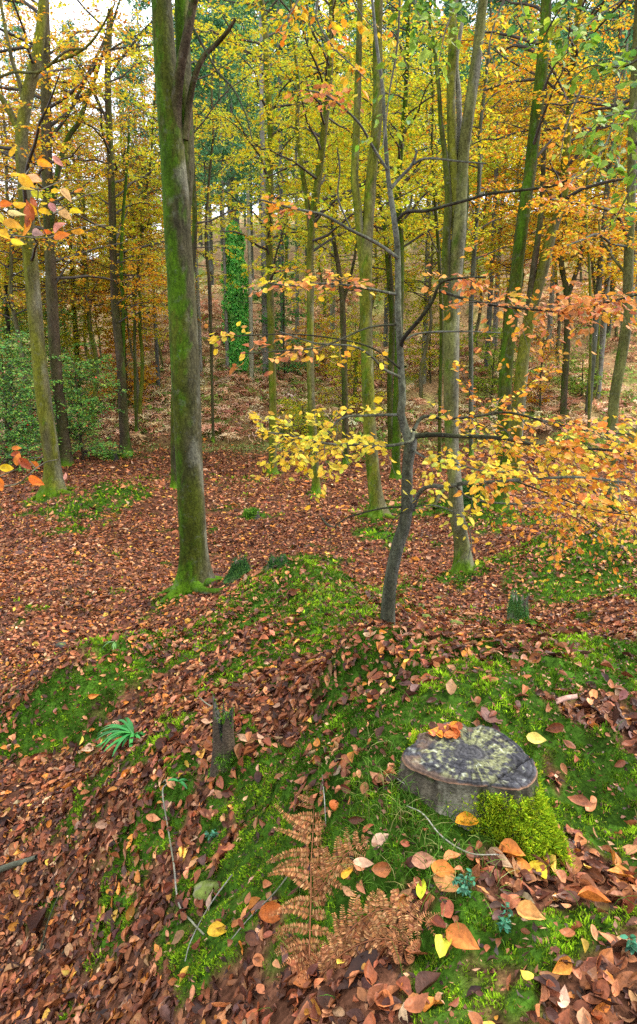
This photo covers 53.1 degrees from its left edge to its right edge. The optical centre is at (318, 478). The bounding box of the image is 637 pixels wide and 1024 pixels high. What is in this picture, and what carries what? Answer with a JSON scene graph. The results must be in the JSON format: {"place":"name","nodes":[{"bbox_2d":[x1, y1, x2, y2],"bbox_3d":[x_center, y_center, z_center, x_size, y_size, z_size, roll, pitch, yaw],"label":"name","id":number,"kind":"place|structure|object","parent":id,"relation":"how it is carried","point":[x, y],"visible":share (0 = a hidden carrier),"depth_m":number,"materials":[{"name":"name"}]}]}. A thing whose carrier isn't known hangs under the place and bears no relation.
{"place":"outdoors","nodes":[
{"label":"outdoors","id":0,"kind":"place"},
{"bbox_2d":[0,446,66,490],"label":"beech branch","id":1,"kind":"object","parent":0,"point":[18,459],"visible":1,"depth_m":1.44,"materials":[{"name":"orange plant"}]},
{"bbox_2d":[0,212,636,1023],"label":"ground","id":2,"kind":"structure","parent":0,"point":[346,1002],"depth_m":2.80,"materials":[{"name":"brown soil"}]},
{"bbox_2d":[0,0,55,183],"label":"pine tree","id":3,"kind":"object","parent":2,"relation":"on","point":[18,30],"visible":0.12,"depth_m":28.61,"materials":[{"name":"yellow plant"}]},
{"bbox_2d":[0,330,71,473],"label":"holly bush","id":4,"kind":"object","parent":2,"relation":"on","point":[9,444],"visible":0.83,"depth_m":17.96,"materials":[{"name":"green plant"}]},
{"bbox_2d":[0,179,93,370],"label":"beech tree","id":5,"kind":"object","parent":2,"relation":"on","point":[22,280],"visible":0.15,"depth_m":22.51,"materials":[{"name":"orange plant"}]},
{"bbox_2d":[0,94,94,439],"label":"beech tree","id":6,"kind":"object","parent":2,"relation":"on","point":[6,307],"visible":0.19,"depth_m":22.13,"materials":[{"name":"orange plant"}]},
{"bbox_2d":[0,292,99,437],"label":"holly bush","id":7,"kind":"object","parent":2,"relation":"on","point":[3,330],"visible":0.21,"depth_m":22.91,"materials":[{"name":"green plant"}]},
{"bbox_2d":[0,146,105,245],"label":"beech branch","id":8,"kind":"object","parent":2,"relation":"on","point":[26,183],"visible":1,"depth_m":1.45,"materials":[{"name":"orange plant"}]},
{"bbox_2d":[0,0,130,502],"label":"beech tree","id":9,"kind":"object","parent":2,"relation":"on","point":[52,478],"visible":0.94,"depth_m":12.43,"materials":[{"name":"yellow plant"}]},
{"bbox_2d":[5,235,129,406],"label":"beech tree","id":10,"kind":"object","parent":2,"relation":"on","point":[83,336],"visible":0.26,"depth_m":25.10,"materials":[{"name":"orange plant"}]},
{"bbox_2d":[6,94,134,407],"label":"beech tree","id":11,"kind":"object","parent":2,"relation":"on","point":[74,235],"visible":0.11,"depth_m":25.58,"materials":[{"name":"orange plant"}]},
{"bbox_2d":[0,5,144,443],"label":"beech tree","id":12,"kind":"object","parent":2,"relation":"on","point":[10,301],"visible":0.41,"depth_m":20.92,"materials":[{"name":"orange plant"}]},
{"bbox_2d":[51,17,104,364],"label":"pine tree","id":13,"kind":"object","parent":2,"relation":"on","point":[77,106],"visible":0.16,"depth_m":28.20,"materials":[{"name":"yellow plant"}]},
{"bbox_2d":[0,34,156,383],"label":"beech tree","id":14,"kind":"object","parent":2,"relation":"on","point":[85,347],"visible":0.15,"depth_m":27.75,"materials":[{"name":"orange plant"}]},
{"bbox_2d":[25,346,132,459],"bbox_3d":[-7.278,-2.267,19.646,3.144,3.649,2.768,0,12,0],"label":"holly bush","id":15,"kind":"object","parent":2,"relation":"on","point":[77,393],"visible":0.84,"depth_m":19.56,"materials":[{"name":"green plant"}]},
{"bbox_2d":[0,0,167,466],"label":"beech tree","id":16,"kind":"object","parent":2,"relation":"on","point":[52,280],"visible":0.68,"depth_m":17.75,"materials":[{"name":"yellow plant"}]},
{"bbox_2d":[0,0,209,430],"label":"beech tree","id":17,"kind":"object","parent":2,"relation":"on","point":[92,339],"visible":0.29,"depth_m":22.46,"materials":[{"name":"yellow plant"}]},
{"bbox_2d":[39,154,191,399],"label":"beech tree","id":18,"kind":"object","parent":2,"relation":"on","point":[105,185],"visible":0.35,"depth_m":24.14,"materials":[{"name":"orange plant"}]},
{"bbox_2d":[94,717,145,756],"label":"fern","id":19,"kind":"object","parent":2,"relation":"on","point":[126,731],"visible":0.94,"depth_m":3.51,"materials":[{"name":"green plant"}]},
{"bbox_2d":[0,0,242,457],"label":"beech tree","id":20,"kind":"object","parent":2,"relation":"on","point":[118,324],"visible":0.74,"depth_m":19.57,"materials":[{"name":"yellow plant"}]},
{"bbox_2d":[76,273,167,404],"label":"young beech","id":21,"kind":"object","parent":2,"relation":"on","point":[146,373],"visible":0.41,"depth_m":26.64,"materials":[{"name":"brown plant"}]},
{"bbox_2d":[25,13,223,419],"bbox_3d":[-7.007,-9.146,23.831,7.321,14.860,8.152,-7,14,-31],"label":"beech tree","id":22,"kind":"object","parent":2,"relation":"on","point":[140,395],"visible":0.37,"depth_m":23.01,"materials":[{"name":"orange plant"}]},
{"bbox_2d":[98,24,159,346],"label":"pine tree","id":23,"kind":"object","parent":2,"relation":"on","point":[116,102],"visible":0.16,"depth_m":29.21,"materials":[{"name":"yellow plant"}]},
{"bbox_2d":[111,0,161,387],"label":"pine tree","id":24,"kind":"object","parent":2,"relation":"on","point":[147,5],"visible":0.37,"depth_m":25.68,"materials":[{"name":"yellow plant"}]},
{"bbox_2d":[81,82,231,435],"bbox_3d":[-5.672,-7.918,23.178,6.225,12.886,4.474,-10,15,-41],"label":"beech tree","id":25,"kind":"object","parent":2,"relation":"on","point":[142,229],"visible":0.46,"depth_m":22.10,"materials":[{"name":"yellow plant"}]},
{"bbox_2d":[99,152,214,365],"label":"beech tree","id":26,"kind":"object","parent":2,"relation":"on","point":[159,347],"visible":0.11,"depth_m":28.58,"materials":[{"name":"orange plant"}]},
{"bbox_2d":[134,4,232,376],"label":"pine tree","id":27,"kind":"object","parent":2,"relation":"on","point":[203,70],"visible":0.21,"depth_m":26.69,"materials":[{"name":"green plant"}]},
{"bbox_2d":[142,0,252,602],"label":"beech tree","id":28,"kind":"object","parent":2,"relation":"on","point":[175,83],"visible":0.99,"depth_m":6.15,"materials":[{"name":"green plant"}]},
{"bbox_2d":[140,55,267,442],"bbox_3d":[-4.132,-7.803,23.230,4.274,13.162,5.312,-4,12,-18],"label":"beech tree","id":29,"kind":"object","parent":2,"relation":"on","point":[200,199],"visible":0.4,"depth_m":22.50,"materials":[{"name":"yellow plant"}]},
{"bbox_2d":[152,0,258,285],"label":"pine tree","id":30,"kind":"object","parent":2,"relation":"on","point":[211,243],"visible":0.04,"depth_m":46.96,"materials":[{"name":"green plant"}]},
{"bbox_2d":[86,0,326,489],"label":"beech tree","id":31,"kind":"object","parent":2,"relation":"on","point":[173,482],"visible":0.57,"depth_m":13.46,"materials":[{"name":"yellow plant"}]},
{"bbox_2d":[191,0,240,341],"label":"pine tree","id":32,"kind":"object","parent":2,"relation":"on","point":[214,167],"visible":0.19,"depth_m":30.58,"materials":[{"name":"green plant"}]},
{"bbox_2d":[207,691,235,779],"bbox_3d":[-0.408,1.090,2.731,0.160,0.428,0.152,0,12,0],"label":"tree stump","id":33,"kind":"object","parent":2,"relation":"on","point":[223,751],"visible":0.74,"depth_m":2.70,"materials":[{"name":"grey wood"}]},
{"bbox_2d":[193,6,257,370],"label":"pine tree","id":34,"kind":"object","parent":2,"relation":"on","point":[219,25],"visible":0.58,"depth_m":27.36,"materials":[{"name":"green plant"}]},
{"bbox_2d":[193,0,271,285],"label":"pine tree","id":35,"kind":"object","parent":2,"relation":"on","point":[226,85],"visible":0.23,"depth_m":39.64,"materials":[{"name":"green plant"}]},
{"bbox_2d":[219,100,253,371],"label":"ivy clad tree","id":36,"kind":"object","parent":2,"relation":"on","point":[238,310],"visible":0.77,"depth_m":29.08,"materials":[{"name":"green plant"}]},
{"bbox_2d":[222,555,250,585],"bbox_3d":[-0.795,0.924,6.525,0.390,0.297,0.410,0,12,0],"label":"tree stump","id":37,"kind":"object","parent":2,"relation":"on","point":[238,568],"visible":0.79,"depth_m":6.46,"materials":[{"name":"plant"}]},
{"bbox_2d":[202,0,289,280],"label":"pine tree","id":38,"kind":"object","parent":2,"relation":"on","point":[250,176],"visible":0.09,"depth_m":47.66,"materials":[{"name":"green plant"}]},
{"bbox_2d":[246,190,253,382],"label":"dead pine","id":39,"kind":"object","parent":2,"relation":"on","point":[251,366],"visible":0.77,"depth_m":28.03,"materials":[{"name":"wood"}]},
{"bbox_2d":[219,0,317,347],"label":"pine tree","id":40,"kind":"object","parent":2,"relation":"on","point":[278,46],"visible":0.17,"depth_m":32.13,"materials":[{"name":"green plant"}]},
{"bbox_2d":[224,0,324,373],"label":"pine tree","id":41,"kind":"object","parent":2,"relation":"on","point":[263,255],"visible":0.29,"depth_m":27.29,"materials":[{"name":"green plant"}]},
{"bbox_2d":[241,223,323,378],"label":"young tree","id":42,"kind":"object","parent":2,"relation":"on","point":[280,319],"visible":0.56,"depth_m":28.67,"materials":[{"name":"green plant"}]},
{"bbox_2d":[218,0,347,280],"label":"beech tree","id":43,"kind":"object","parent":2,"relation":"on","point":[255,173],"visible":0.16,"depth_m":38.41,"materials":[{"name":"yellow plant"}]},
{"bbox_2d":[174,0,393,474],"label":"beech tree","id":44,"kind":"object","parent":2,"relation":"on","point":[270,268],"visible":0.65,"depth_m":16.67,"materials":[{"name":"yellow plant"}]},
{"bbox_2d":[272,923,321,978],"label":"dead fern","id":45,"kind":"object","parent":2,"relation":"on","point":[290,943],"visible":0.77,"depth_m":1.71,"materials":[{"name":"brown plant"}]},
{"bbox_2d":[266,788,328,959],"bbox_3d":[-0.024,1.154,1.960,0.270,0.154,0.596,0,12,0],"label":"dead fern","id":46,"kind":"object","parent":2,"relation":"on","point":[303,854],"visible":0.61,"depth_m":1.86,"materials":[{"name":"brown plant"}]},
{"bbox_2d":[255,0,342,333],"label":"pine tree","id":47,"kind":"object","parent":2,"relation":"on","point":[296,218],"visible":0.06,"depth_m":34.56,"materials":[{"name":"green plant"}]},
{"bbox_2d":[263,397,341,441],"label":"shrub","id":48,"kind":"object","parent":2,"relation":"on","point":[293,412],"visible":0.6,"depth_m":24.21,"materials":[{"name":"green plant"}]},
{"bbox_2d":[275,312,340,371],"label":"young beech","id":49,"kind":"object","parent":2,"relation":"on","point":[315,331],"visible":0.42,"depth_m":31.25,"materials":[{"name":"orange plant"}]},
{"bbox_2d":[173,0,443,493],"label":"beech tree","id":50,"kind":"object","parent":2,"relation":"on","point":[325,118],"visible":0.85,"depth_m":13.54,"materials":[{"name":"yellow plant"}]},
{"bbox_2d":[0,508,636,644],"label":"leaf litter","id":51,"kind":"object","parent":2,"relation":"on","point":[560,612],"visible":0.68,"depth_m":8.43,"materials":[{"name":"brown plant"}]},
{"bbox_2d":[0,614,636,1023],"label":"moss","id":52,"kind":"object","parent":2,"relation":"on","point":[392,700],"visible":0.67,"depth_m":2.40,"materials":[{"name":"green plant"}]},
{"bbox_2d":[0,255,636,442],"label":"bracken","id":53,"kind":"object","parent":2,"relation":"on","point":[110,416],"visible":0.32,"depth_m":28.01,"materials":[{"name":"brown plant"}]},
{"bbox_2d":[0,286,636,517],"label":"leaf litter","id":54,"kind":"object","parent":2,"relation":"on","point":[343,512],"visible":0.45,"depth_m":16.52,"materials":[{"name":"brown plant"}]},
{"bbox_2d":[0,470,636,693],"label":"moss","id":55,"kind":"object","parent":2,"relation":"on","point":[347,605],"visible":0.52,"depth_m":6.75,"materials":[{"name":"green plant"}]},
{"bbox_2d":[0,291,636,454],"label":"undergrowth","id":56,"kind":"object","parent":2,"relation":"on","point":[382,440],"visible":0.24,"depth_m":26.18,"materials":[{"name":"plant"}]},
{"bbox_2d":[0,577,636,1023],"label":"leaf litter","id":57,"kind":"object","parent":2,"relation":"on","point":[598,981],"visible":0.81,"depth_m":2.64,"materials":[{"name":"brown plant"}]},
{"bbox_2d":[244,90,393,316],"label":"beech tree","id":58,"kind":"object","parent":2,"relation":"on","point":[303,207],"visible":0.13,"depth_m":36.91,"materials":[{"name":"yellow plant"}]},
{"bbox_2d":[293,0,370,335],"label":"pine tree","id":59,"kind":"object","parent":2,"relation":"on","point":[332,312],"visible":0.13,"depth_m":33.77,"materials":[{"name":"green plant"}]},
{"bbox_2d":[261,2,406,464],"bbox_3d":[0.516,-6.637,17.840,4.349,13.216,5.228,0,12,0],"label":"beech tree","id":60,"kind":"object","parent":2,"relation":"on","point":[342,299],"visible":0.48,"depth_m":18.43,"materials":[{"name":"yellow plant"}]},
{"bbox_2d":[308,827,369,907],"bbox_3d":[0.060,1.111,1.815,0.191,0.182,0.113,0,12,0],"label":"dead fern","id":61,"kind":"object","parent":2,"relation":"on","point":[328,869],"visible":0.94,"depth_m":1.81,"materials":[{"name":"brown plant"}]},
{"bbox_2d":[300,314,388,413],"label":"young beech","id":62,"kind":"object","parent":2,"relation":"on","point":[351,401],"visible":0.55,"depth_m":25.83,"materials":[{"name":"green plant"}]},
{"bbox_2d":[316,304,388,381],"bbox_3d":[1.390,-6.222,29.748,3.714,3.722,3.569,-6,13,-28],"label":"shrub","id":63,"kind":"object","parent":2,"relation":"on","point":[349,328],"visible":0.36,"depth_m":29.67,"materials":[{"name":"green plant"}]},
{"bbox_2d":[313,916,421,980],"bbox_3d":[0.122,1.196,1.616,0.277,0.164,0.122,3,12,16],"label":"dead fern","id":64,"kind":"object","parent":2,"relation":"on","point":[362,936],"visible":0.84,"depth_m":1.61,"materials":[{"name":"brown plant"}]},
{"bbox_2d":[300,59,443,330],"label":"beech tree","id":65,"kind":"object","parent":2,"relation":"on","point":[353,243],"visible":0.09,"depth_m":34.31,"materials":[{"name":"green plant"}]},
{"bbox_2d":[298,4,446,449],"bbox_3d":[1.375,-7.329,20.976,4.266,13.164,6.242,-1,12,-7],"label":"beech tree","id":66,"kind":"object","parent":2,"relation":"on","point":[391,301],"visible":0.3,"depth_m":20.77,"materials":[{"name":"yellow plant"}]},
{"bbox_2d":[351,0,397,522],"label":"beech tree","id":67,"kind":"object","parent":2,"relation":"on","point":[364,224],"visible":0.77,"depth_m":11.40,"materials":[{"name":"green plant"}]},
{"bbox_2d":[322,889,437,967],"bbox_3d":[0.159,1.156,1.647,0.299,0.161,0.130,2,12,9],"label":"dead fern","id":68,"kind":"object","parent":2,"relation":"on","point":[356,908],"visible":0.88,"depth_m":1.64,"materials":[{"name":"brown plant"}]},
{"bbox_2d":[125,529,636,1013],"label":"grass","id":69,"kind":"structure","parent":2,"relation":"on","point":[407,804],"depth_m":1.87,"materials":[{"name":"green plant"}]},
{"bbox_2d":[274,22,505,408],"bbox_3d":[1.398,-9.928,25.873,8.019,15.020,8.782,-9,14,-36],"label":"beech tree","id":70,"kind":"object","parent":2,"relation":"on","point":[345,146],"visible":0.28,"depth_m":25.22,"materials":[{"name":"yellow plant"}]},
{"bbox_2d":[270,0,514,479],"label":"beech tree","id":71,"kind":"object","parent":2,"relation":"on","point":[396,433],"visible":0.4,"depth_m":15.68,"materials":[{"name":"yellow plant"}]},
{"bbox_2d":[343,0,446,346],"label":"pine tree","id":72,"kind":"object","parent":2,"relation":"on","point":[386,321],"visible":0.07,"depth_m":32.59,"materials":[{"name":"green plant"}]},
{"bbox_2d":[204,0,636,624],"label":"beech sapling","id":73,"kind":"object","parent":2,"relation":"on","point":[568,448],"visible":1,"depth_m":3.82,"materials":[{"name":"yellow plant"}]},
{"bbox_2d":[320,48,527,397],"bbox_3d":[4.969,-9.236,26.618,7.676,12.779,8.481,-11,16,-44],"label":"beech tree","id":74,"kind":"object","parent":2,"relation":"on","point":[432,253],"visible":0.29,"depth_m":26.14,"materials":[{"name":"yellow plant"}]},
{"bbox_2d":[327,1,525,471],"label":"beech tree","id":75,"kind":"object","parent":2,"relation":"on","point":[432,164],"visible":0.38,"depth_m":17.01,"materials":[{"name":"yellow plant"}]},
{"bbox_2d":[363,0,495,383],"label":"pine tree","id":76,"kind":"object","parent":2,"relation":"on","point":[424,336],"visible":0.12,"depth_m":26.75,"materials":[{"name":"green plant"}]},
{"bbox_2d":[384,280,475,383],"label":"young beech","id":77,"kind":"object","parent":2,"relation":"on","point":[414,319],"visible":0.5,"depth_m":28.37,"materials":[{"name":"green plant"}]},
{"bbox_2d":[431,0,487,582],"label":"beech tree","id":78,"kind":"object","parent":2,"relation":"on","point":[455,174],"visible":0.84,"depth_m":7.60,"materials":[{"name":"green plant"}]},
{"bbox_2d":[446,922,479,949],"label":"fallen leaf","id":79,"kind":"object","parent":2,"relation":"on","point":[462,937],"visible":1,"depth_m":1.55,"materials":[{"name":"plant"}]},
{"bbox_2d":[382,68,549,345],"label":"beech tree","id":80,"kind":"object","parent":2,"relation":"on","point":[485,227],"visible":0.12,"depth_m":30.13,"materials":[{"name":"yellow plant"}]},
{"bbox_2d":[385,0,552,455],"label":"beech tree","id":81,"kind":"object","parent":2,"relation":"on","point":[479,188],"visible":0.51,"depth_m":19.14,"materials":[{"name":"yellow plant"}]},
{"bbox_2d":[395,718,581,875],"bbox_3d":[0.462,0.982,1.977,0.658,0.282,0.584,0,12,0],"label":"cut stump","id":82,"kind":"object","parent":2,"relation":"on","point":[475,768],"visible":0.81,"depth_m":1.87,"materials":[{"name":"grey wood"}]},
{"bbox_2d":[459,325,518,401],"bbox_3d":[7.102,-4.792,26.879,3.370,3.271,3.026,0,12,0],"label":"shrub","id":83,"kind":"object","parent":2,"relation":"on","point":[484,381],"visible":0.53,"depth_m":26.95,"materials":[{"name":"green plant"}]},
{"bbox_2d":[440,0,555,366],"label":"pine tree","id":84,"kind":"object","parent":2,"relation":"on","point":[489,308],"visible":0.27,"depth_m":27.25,"materials":[{"name":"green plant"}]},
{"bbox_2d":[460,0,562,345],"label":"pine tree","id":85,"kind":"object","parent":2,"relation":"on","point":[495,319],"visible":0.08,"depth_m":30.57,"materials":[{"name":"green plant"}]},
{"bbox_2d":[419,0,614,512],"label":"beech tree","id":86,"kind":"object","parent":2,"relation":"on","point":[541,82],"visible":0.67,"depth_m":11.53,"materials":[{"name":"yellow plant"}]},
{"bbox_2d":[506,588,529,620],"bbox_3d":[1.948,1.270,6.181,0.319,0.428,0.313,0,12,0],"label":"tree stump","id":87,"kind":"object","parent":2,"relation":"on","point":[517,609],"visible":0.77,"depth_m":6.11,"materials":[{"name":"plant"}]},
{"bbox_2d":[427,40,636,364],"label":"beech tree","id":88,"kind":"object","parent":2,"relation":"on","point":[502,241],"visible":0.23,"depth_m":26.33,"materials":[{"name":"yellow plant"}]},
{"bbox_2d":[433,0,636,489],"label":"beech tree","id":89,"kind":"object","parent":2,"relation":"on","point":[539,271],"visible":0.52,"depth_m":14.45,"materials":[{"name":"yellow plant"}]},
{"bbox_2d":[513,315,567,410],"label":"young beech","id":90,"kind":"object","parent":2,"relation":"on","point":[541,388],"visible":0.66,"depth_m":25.77,"materials":[{"name":"orange plant"}]},
{"bbox_2d":[476,64,636,423],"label":"beech tree","id":91,"kind":"object","parent":2,"relation":"on","point":[567,289],"visible":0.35,"depth_m":24.14,"materials":[{"name":"orange plant"}]},
{"bbox_2d":[478,73,636,400],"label":"beech tree","id":92,"kind":"object","parent":2,"relation":"on","point":[614,267],"visible":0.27,"depth_m":24.93,"materials":[{"name":"orange plant"}]},
{"bbox_2d":[487,22,636,367],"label":"beech tree","id":93,"kind":"object","parent":2,"relation":"on","point":[557,294],"visible":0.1,"depth_m":28.65,"materials":[{"name":"orange plant"}]},
{"bbox_2d":[499,60,629,438],"bbox_3d":[9.256,-7.771,23.199,5.274,13.220,4.496,0,12,0],"label":"beech tree","id":94,"kind":"object","parent":2,"relation":"on","point":[586,224],"visible":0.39,"depth_m":22.89,"materials":[{"name":"orange plant"}]},
{"bbox_2d":[497,0,636,509],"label":"beech tree","id":95,"kind":"object","parent":2,"relation":"on","point":[627,268],"visible":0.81,"depth_m":11.94,"materials":[{"name":"orange plant"}]},
{"bbox_2d":[533,0,617,344],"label":"pine tree","id":96,"kind":"object","parent":2,"relation":"on","point":[551,301],"visible":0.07,"depth_m":31.75,"materials":[{"name":"green plant"}]},
{"bbox_2d":[547,344,611,401],"bbox_3d":[11.057,-4.358,26.631,2.540,2.526,2.988,8,14,35],"label":"shrub","id":97,"kind":"object","parent":2,"relation":"on","point":[573,381],"visible":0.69,"depth_m":26.56,"materials":[{"name":"green plant"}]},
{"bbox_2d":[552,0,634,416],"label":"pine tree","id":98,"kind":"object","parent":2,"relation":"on","point":[621,44],"visible":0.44,"depth_m":23.77,"materials":[{"name":"plant"}]},
{"bbox_2d":[554,0,633,397],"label":"pine tree","id":99,"kind":"object","parent":2,"relation":"on","point":[602,349],"visible":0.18,"depth_m":25.32,"materials":[{"name":"green plant"}]},
{"bbox_2d":[564,68,636,298],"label":"beech tree","id":100,"kind":"object","parent":2,"relation":"on","point":[584,286],"visible":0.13,"depth_m":28.80,"materials":[{"name":"orange plant"}]},
{"bbox_2d":[0,0,636,273],"label":"sky","id":101,"kind":"structure","parent":0,"point":[60,15],"materials":[{"name":"white"}]},
{"bbox_2d":[270,0,399,99],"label":"beech branch","id":102,"kind":"object","parent":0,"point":[362,29],"visible":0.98,"depth_m":4.24,"materials":[{"name":"yellow plant"}]},
{"bbox_2d":[355,0,415,174],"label":"beech branch","id":103,"kind":"object","parent":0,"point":[409,119],"visible":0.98,"depth_m":3.35,"materials":[{"name":"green plant"}]},
{"bbox_2d":[388,0,473,82],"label":"beech branch","id":104,"kind":"object","parent":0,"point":[421,14],"visible":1,"depth_m":3.02,"materials":[{"name":"green plant"}]},
{"bbox_2d":[480,0,614,188],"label":"beech branch","id":105,"kind":"object","parent":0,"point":[493,67],"visible":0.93,"depth_m":5.09,"materials":[{"name":"yellow plant"}]},
{"bbox_2d":[507,0,636,230],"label":"beech branch","id":106,"kind":"object","parent":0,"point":[592,42],"visible":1,"depth_m":2.99,"materials":[{"name":"green plant"}]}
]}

